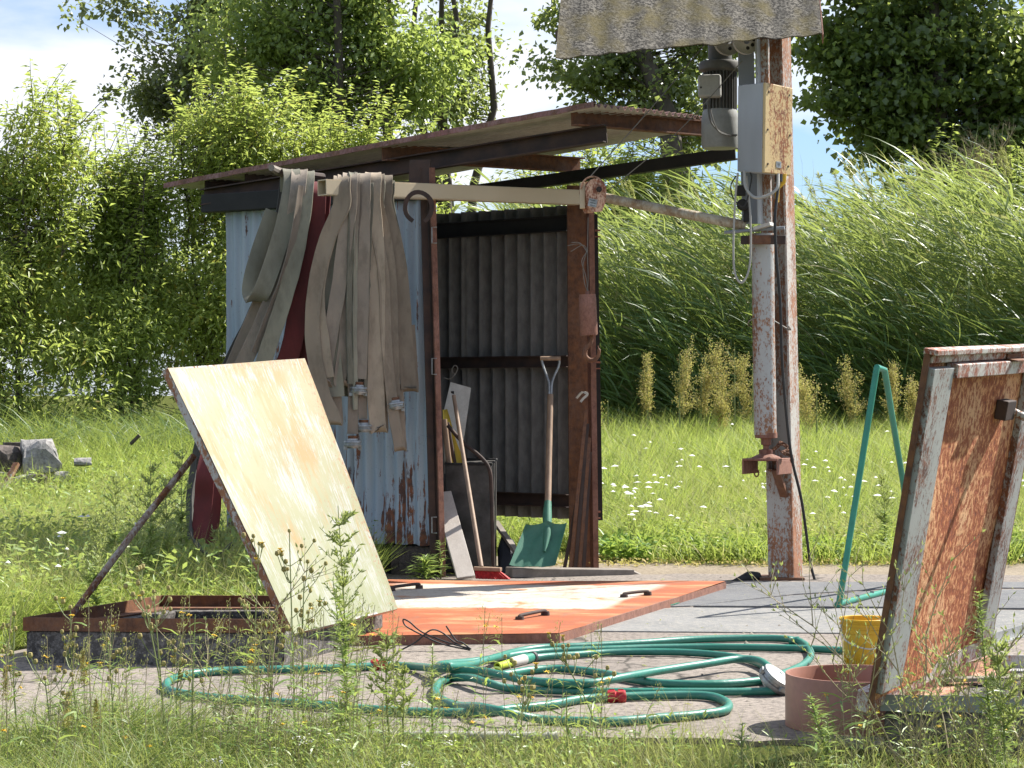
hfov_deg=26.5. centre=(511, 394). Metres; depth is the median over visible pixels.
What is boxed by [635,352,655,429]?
dock plant
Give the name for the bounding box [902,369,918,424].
dock plant
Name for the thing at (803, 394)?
dock plant
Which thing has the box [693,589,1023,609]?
floor mat
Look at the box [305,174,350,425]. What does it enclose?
fire hose
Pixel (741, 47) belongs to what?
sheave wheel
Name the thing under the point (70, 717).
grass spike
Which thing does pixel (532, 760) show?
verge herbs
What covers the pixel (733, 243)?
cable loop
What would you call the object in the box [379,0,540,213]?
broad tree
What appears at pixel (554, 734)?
grey pipe
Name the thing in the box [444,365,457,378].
wire loop
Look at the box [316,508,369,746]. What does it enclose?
horseweed
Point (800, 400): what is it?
dock plant
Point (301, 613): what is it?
hawkweed
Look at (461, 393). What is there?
grey board
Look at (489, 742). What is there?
sedge tuft
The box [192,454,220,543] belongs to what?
fire hose
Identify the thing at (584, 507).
flat bar
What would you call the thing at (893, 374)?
dock plant
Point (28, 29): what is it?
sky
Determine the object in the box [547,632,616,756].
hawkweed
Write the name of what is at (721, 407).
dock plant
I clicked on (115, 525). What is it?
meadow weed
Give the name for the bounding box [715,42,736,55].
sheave wheel
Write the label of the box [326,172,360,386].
fire hose
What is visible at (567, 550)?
flat bar
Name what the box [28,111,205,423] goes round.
leafy bush
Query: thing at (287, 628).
hawkweed
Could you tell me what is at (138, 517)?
meadow weed
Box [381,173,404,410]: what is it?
fire hose
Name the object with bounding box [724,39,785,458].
hoist mast
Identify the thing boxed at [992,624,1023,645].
angle iron
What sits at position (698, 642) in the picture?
garden hose
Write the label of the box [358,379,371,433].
fire hose
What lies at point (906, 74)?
maple tree
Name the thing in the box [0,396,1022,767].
ground
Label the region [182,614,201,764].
horseweed
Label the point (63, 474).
rubble stone
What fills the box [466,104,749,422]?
leafy bush
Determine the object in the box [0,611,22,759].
hawkweed
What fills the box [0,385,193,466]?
tall grass
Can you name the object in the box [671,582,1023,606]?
floor mat
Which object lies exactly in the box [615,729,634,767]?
horseweed
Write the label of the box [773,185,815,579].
power cable
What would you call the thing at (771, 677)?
garden hose
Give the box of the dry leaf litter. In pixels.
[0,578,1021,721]
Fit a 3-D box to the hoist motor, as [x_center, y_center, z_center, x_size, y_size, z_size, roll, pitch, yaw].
[1.240,-1.815,13.013,0.275,0.683,0.334,0,0,0]
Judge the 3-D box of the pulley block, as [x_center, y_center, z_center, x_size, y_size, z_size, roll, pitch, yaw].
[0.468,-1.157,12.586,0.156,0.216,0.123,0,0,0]
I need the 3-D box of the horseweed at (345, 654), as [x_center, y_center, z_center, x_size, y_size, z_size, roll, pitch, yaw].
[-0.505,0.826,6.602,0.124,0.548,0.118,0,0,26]
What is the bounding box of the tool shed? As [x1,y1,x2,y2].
[164,101,737,576]
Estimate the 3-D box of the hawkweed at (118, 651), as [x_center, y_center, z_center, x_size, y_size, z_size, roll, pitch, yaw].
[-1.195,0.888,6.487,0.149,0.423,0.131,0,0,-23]
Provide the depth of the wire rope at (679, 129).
12.78 m
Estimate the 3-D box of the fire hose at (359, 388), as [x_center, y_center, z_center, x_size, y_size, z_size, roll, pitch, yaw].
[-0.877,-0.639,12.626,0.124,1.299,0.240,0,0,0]
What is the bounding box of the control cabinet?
[730,82,792,206]
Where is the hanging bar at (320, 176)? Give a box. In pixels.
[284,168,325,179]
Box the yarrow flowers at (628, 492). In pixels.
[602,423,1023,519]
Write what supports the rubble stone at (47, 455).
on the herb layer at (77, 564)
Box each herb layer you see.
[0,444,380,651]
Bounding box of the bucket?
[839,615,880,664]
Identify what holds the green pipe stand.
on the floor mat at (1015, 601)
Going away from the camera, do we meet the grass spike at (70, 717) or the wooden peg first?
the grass spike at (70, 717)
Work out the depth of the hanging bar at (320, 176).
13.05 m
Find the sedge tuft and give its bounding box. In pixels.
[475,710,503,766]
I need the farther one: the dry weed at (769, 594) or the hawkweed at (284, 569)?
the hawkweed at (284, 569)
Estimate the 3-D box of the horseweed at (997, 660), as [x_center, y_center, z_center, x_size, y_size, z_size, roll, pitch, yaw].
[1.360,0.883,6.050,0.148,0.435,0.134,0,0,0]
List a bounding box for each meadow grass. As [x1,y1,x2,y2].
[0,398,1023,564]
[0,405,1023,554]
[0,499,418,653]
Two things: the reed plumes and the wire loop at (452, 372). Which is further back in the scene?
the reed plumes
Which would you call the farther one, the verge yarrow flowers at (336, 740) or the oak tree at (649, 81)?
the oak tree at (649, 81)
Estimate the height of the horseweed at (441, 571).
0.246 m
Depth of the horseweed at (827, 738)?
6.20 m
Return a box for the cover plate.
[352,579,725,645]
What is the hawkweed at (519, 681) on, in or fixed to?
on the ground at (560, 556)
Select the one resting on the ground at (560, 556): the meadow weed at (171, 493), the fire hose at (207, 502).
the meadow weed at (171, 493)
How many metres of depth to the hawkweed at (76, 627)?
6.60 m
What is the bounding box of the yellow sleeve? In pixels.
[442,409,461,462]
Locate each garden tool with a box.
[442,419,451,462]
[447,422,456,462]
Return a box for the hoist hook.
[567,231,600,362]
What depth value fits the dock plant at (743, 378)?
22.69 m
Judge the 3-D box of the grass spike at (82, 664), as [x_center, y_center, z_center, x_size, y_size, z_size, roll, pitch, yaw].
[-1.282,0.930,6.498,0.064,0.339,0.049,0,0,-19]
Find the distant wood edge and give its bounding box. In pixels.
[0,194,1022,413]
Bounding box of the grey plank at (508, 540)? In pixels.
[497,520,516,553]
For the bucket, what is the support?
on the concrete pad
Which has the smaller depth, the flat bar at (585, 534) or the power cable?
the power cable
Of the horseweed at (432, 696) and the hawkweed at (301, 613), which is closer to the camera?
the horseweed at (432, 696)
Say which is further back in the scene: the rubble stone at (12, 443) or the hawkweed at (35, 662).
the rubble stone at (12, 443)
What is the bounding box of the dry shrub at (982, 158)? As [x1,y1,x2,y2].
[924,118,1022,288]
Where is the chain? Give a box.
[773,441,793,461]
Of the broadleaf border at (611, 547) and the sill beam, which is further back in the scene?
the broadleaf border at (611, 547)
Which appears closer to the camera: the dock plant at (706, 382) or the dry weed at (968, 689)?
the dry weed at (968, 689)
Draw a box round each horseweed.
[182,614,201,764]
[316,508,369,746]
[325,576,363,744]
[364,626,405,751]
[381,662,417,756]
[405,551,446,579]
[419,644,446,760]
[430,540,450,578]
[559,691,577,763]
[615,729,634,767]
[658,727,684,767]
[728,723,756,767]
[767,729,786,767]
[802,692,850,767]
[814,716,847,767]
[970,591,1011,767]
[974,634,1023,767]
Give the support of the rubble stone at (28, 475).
on the rubble stone
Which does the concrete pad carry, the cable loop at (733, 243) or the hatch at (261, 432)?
the hatch at (261, 432)
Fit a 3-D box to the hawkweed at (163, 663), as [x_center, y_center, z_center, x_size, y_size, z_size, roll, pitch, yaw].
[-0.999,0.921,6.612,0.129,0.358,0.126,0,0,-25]
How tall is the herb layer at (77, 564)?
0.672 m
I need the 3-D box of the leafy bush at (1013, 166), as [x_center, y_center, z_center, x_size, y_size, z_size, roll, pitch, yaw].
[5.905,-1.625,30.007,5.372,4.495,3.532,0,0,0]
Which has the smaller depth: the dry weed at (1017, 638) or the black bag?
the dry weed at (1017, 638)
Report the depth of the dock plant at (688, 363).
22.48 m
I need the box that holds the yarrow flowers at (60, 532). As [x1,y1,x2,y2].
[5,515,135,566]
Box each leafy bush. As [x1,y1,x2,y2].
[0,59,148,430]
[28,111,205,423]
[89,40,332,419]
[183,70,476,213]
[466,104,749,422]
[803,122,1023,337]
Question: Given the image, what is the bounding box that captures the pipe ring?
[785,664,885,735]
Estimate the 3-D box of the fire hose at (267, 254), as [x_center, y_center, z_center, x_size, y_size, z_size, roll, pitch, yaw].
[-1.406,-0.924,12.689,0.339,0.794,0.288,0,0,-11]
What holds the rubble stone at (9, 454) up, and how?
on the rubble stone
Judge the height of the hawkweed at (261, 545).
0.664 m
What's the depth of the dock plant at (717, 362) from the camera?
23.08 m
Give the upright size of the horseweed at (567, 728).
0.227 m
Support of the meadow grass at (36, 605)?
on the ground at (560, 556)
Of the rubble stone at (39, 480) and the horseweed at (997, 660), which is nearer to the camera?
the horseweed at (997, 660)
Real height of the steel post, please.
3.303 m
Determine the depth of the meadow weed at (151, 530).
11.20 m
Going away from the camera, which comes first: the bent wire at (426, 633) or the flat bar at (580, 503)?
the bent wire at (426, 633)
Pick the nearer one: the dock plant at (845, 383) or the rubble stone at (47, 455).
the rubble stone at (47, 455)
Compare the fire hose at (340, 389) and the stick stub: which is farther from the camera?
the stick stub
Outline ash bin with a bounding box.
[444,458,497,572]
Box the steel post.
[742,37,804,580]
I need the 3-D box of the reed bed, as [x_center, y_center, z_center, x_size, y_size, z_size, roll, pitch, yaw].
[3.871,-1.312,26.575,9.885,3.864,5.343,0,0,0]
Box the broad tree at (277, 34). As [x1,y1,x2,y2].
[151,0,492,146]
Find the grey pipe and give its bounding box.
[278,730,557,742]
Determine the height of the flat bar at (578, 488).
0.984 m
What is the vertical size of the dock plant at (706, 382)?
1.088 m
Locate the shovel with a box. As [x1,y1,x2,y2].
[509,356,566,566]
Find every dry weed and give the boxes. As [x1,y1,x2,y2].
[151,537,347,759]
[732,519,985,767]
[903,577,1023,767]
[932,592,1023,767]
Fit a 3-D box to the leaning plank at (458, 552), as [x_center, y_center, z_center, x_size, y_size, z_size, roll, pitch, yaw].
[-0.348,0.841,13.035,0.111,0.506,0.482,0,0,-20]
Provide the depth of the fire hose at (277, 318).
12.55 m
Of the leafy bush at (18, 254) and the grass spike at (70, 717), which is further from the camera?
the leafy bush at (18, 254)
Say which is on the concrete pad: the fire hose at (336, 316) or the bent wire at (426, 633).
the bent wire at (426, 633)
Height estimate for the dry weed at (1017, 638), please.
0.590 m
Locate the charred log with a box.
[731,571,761,580]
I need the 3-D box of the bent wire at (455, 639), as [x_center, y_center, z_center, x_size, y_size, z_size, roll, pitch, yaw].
[-0.229,1.034,9.267,0.108,0.098,0.020,0,0,11]
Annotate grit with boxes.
[30,577,1011,736]
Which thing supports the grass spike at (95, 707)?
on the ground at (560, 556)
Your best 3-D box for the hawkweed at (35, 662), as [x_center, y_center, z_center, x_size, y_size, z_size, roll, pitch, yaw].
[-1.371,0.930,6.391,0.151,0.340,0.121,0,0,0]
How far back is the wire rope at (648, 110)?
12.64 m
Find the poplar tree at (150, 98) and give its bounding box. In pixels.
[56,0,285,233]
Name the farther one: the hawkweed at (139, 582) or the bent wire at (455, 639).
the bent wire at (455, 639)
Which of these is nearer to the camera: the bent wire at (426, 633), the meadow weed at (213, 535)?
the bent wire at (426, 633)
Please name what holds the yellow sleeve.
in the ash bin
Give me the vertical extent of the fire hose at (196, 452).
2.162 m
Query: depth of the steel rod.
13.17 m
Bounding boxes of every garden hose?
[162,655,784,725]
[435,635,841,673]
[450,648,777,695]
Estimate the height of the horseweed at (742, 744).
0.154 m
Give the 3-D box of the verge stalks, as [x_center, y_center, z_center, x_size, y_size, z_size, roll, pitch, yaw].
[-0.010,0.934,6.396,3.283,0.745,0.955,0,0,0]
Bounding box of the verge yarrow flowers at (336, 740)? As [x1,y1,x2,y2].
[205,718,456,767]
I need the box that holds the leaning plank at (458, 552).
[444,491,474,579]
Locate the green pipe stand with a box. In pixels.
[834,364,904,606]
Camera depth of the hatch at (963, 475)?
6.76 m
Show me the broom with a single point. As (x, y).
(481, 571)
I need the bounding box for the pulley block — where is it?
[579,176,606,213]
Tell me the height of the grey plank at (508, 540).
0.220 m
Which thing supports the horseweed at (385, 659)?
on the ground at (560, 556)
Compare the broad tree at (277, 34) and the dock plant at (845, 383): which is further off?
the broad tree at (277, 34)
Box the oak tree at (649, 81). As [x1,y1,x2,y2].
[497,0,755,420]
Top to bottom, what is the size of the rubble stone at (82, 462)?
0.074 m
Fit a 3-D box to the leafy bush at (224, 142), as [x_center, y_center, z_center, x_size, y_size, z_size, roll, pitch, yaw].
[-3.160,-1.706,24.217,3.018,4.619,2.906,0,0,0]
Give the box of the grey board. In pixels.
[443,382,470,473]
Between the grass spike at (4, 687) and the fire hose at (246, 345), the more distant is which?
the fire hose at (246, 345)
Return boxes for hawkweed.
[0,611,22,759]
[23,651,72,756]
[54,596,91,730]
[84,621,133,758]
[123,564,184,736]
[131,586,182,736]
[161,639,203,746]
[238,532,277,734]
[250,611,289,744]
[275,529,315,720]
[280,559,327,734]
[502,654,539,762]
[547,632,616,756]
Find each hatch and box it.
[23,358,397,664]
[855,344,1023,757]
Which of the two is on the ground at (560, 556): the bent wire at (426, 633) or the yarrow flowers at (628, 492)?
the yarrow flowers at (628, 492)
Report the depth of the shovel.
13.08 m
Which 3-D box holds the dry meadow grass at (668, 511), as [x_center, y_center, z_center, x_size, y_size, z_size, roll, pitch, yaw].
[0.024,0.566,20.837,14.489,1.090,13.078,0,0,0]
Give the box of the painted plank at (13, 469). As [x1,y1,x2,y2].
[1,462,19,491]
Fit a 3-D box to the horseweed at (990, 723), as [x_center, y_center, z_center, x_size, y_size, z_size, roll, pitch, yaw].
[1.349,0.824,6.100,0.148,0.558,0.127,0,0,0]
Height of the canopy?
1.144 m
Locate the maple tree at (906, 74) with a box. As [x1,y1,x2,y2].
[791,0,1023,311]
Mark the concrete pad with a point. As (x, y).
(762, 705)
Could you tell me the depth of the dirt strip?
13.72 m
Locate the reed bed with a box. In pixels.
[446,121,1023,420]
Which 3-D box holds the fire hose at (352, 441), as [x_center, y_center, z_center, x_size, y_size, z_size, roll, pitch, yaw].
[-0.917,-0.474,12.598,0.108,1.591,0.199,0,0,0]
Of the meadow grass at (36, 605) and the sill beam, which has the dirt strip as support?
the sill beam
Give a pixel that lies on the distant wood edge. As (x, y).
(59, 379)
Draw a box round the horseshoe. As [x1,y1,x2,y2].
[403,190,433,222]
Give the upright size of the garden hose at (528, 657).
0.060 m
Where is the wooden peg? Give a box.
[268,164,282,176]
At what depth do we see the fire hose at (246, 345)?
12.59 m
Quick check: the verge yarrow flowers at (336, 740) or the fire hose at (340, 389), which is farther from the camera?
the fire hose at (340, 389)
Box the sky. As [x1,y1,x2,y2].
[0,0,1023,395]
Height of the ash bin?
0.692 m
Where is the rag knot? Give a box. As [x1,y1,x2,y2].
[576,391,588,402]
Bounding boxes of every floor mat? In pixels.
[594,607,1023,633]
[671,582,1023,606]
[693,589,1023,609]
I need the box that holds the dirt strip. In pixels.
[386,556,1023,576]
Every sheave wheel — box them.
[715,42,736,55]
[732,38,759,54]
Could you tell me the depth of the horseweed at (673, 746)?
6.30 m
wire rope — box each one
[590,45,704,175]
[610,61,741,189]
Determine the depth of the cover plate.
10.78 m
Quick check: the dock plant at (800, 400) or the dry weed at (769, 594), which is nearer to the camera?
the dry weed at (769, 594)
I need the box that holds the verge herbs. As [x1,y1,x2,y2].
[0,709,1020,767]
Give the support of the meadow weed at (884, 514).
on the ground at (560, 556)
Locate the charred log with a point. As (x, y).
(745, 576)
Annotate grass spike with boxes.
[0,665,17,733]
[58,691,74,738]
[75,650,92,741]
[92,698,101,760]
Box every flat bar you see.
[563,495,579,566]
[568,409,587,567]
[574,424,588,567]
[578,438,590,567]
[582,452,591,567]
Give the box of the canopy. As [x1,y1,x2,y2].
[555,0,823,58]
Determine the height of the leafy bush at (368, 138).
4.296 m
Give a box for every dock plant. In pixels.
[601,401,608,438]
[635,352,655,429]
[670,333,700,432]
[688,349,720,431]
[700,334,746,430]
[712,375,734,433]
[728,351,753,430]
[798,363,811,432]
[798,369,830,443]
[831,354,867,435]
[878,359,903,427]
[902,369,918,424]
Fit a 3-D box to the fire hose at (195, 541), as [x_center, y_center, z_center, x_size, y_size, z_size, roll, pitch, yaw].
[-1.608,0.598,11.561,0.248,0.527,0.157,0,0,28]
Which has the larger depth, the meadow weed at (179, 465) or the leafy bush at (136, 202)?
the leafy bush at (136, 202)
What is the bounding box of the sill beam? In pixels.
[505,567,639,577]
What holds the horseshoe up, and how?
hanging from the tool shed
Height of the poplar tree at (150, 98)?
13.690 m
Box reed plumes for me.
[529,144,1023,227]
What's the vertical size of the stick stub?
0.099 m
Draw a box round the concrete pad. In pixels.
[0,573,1023,749]
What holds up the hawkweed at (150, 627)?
on the ground at (560, 556)
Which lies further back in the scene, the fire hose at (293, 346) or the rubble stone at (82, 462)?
the rubble stone at (82, 462)
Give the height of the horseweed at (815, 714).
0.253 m
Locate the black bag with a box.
[497,536,515,572]
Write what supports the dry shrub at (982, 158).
on the ground at (560, 556)
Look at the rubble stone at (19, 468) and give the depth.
18.43 m
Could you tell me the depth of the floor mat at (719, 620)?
10.46 m
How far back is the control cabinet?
12.45 m
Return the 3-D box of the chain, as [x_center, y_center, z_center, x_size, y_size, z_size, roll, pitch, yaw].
[1.577,0.337,12.651,0.119,0.132,0.088,0,0,0]
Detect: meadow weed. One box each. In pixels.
[71,510,119,606]
[93,473,133,569]
[116,486,156,592]
[128,461,168,584]
[149,477,187,581]
[167,448,193,565]
[207,525,241,579]
[868,473,899,552]
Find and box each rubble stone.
[0,445,21,476]
[3,442,19,446]
[14,474,34,488]
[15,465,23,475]
[20,439,61,479]
[30,474,46,483]
[53,471,70,481]
[74,458,91,466]
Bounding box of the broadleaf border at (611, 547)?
[598,526,1023,562]
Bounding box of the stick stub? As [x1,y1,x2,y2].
[130,434,140,444]
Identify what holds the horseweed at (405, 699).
on the ground at (560, 556)
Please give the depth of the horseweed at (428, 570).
12.84 m
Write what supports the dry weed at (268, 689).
on the ground at (560, 556)
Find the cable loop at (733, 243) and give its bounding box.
[732,173,751,283]
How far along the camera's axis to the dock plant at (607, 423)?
22.57 m
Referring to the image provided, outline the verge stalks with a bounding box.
[0,593,1023,767]
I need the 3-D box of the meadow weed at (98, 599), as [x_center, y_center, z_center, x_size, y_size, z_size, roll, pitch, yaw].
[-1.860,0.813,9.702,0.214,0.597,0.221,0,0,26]
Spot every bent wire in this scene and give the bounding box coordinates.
[334,647,380,651]
[398,629,469,651]
[402,619,470,649]
[446,626,469,647]
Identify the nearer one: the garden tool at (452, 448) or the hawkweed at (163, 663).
the hawkweed at (163, 663)
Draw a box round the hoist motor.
[698,42,737,149]
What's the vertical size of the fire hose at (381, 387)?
1.632 m
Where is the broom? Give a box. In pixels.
[452,395,509,579]
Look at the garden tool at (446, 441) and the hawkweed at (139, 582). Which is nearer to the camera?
the hawkweed at (139, 582)
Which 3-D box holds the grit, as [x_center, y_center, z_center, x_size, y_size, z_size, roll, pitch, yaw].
[0.362,1.085,9.952,5.284,0.018,6.110,0,0,0]
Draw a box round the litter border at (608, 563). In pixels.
[556,552,1023,567]
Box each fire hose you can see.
[186,183,281,539]
[189,457,232,556]
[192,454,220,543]
[226,169,307,363]
[242,168,300,302]
[255,171,314,361]
[276,182,330,364]
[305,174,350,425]
[325,172,400,409]
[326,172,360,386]
[344,178,362,449]
[349,172,370,395]
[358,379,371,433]
[365,172,406,451]
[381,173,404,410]
[384,175,418,391]
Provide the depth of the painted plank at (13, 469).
17.93 m
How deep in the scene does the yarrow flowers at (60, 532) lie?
11.33 m
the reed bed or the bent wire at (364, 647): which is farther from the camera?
the reed bed
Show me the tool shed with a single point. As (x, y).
(494, 297)
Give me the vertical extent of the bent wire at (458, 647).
0.130 m
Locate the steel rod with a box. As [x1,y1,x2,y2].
[447,424,494,566]
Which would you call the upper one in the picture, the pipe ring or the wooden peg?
the wooden peg
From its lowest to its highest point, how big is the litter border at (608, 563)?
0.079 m

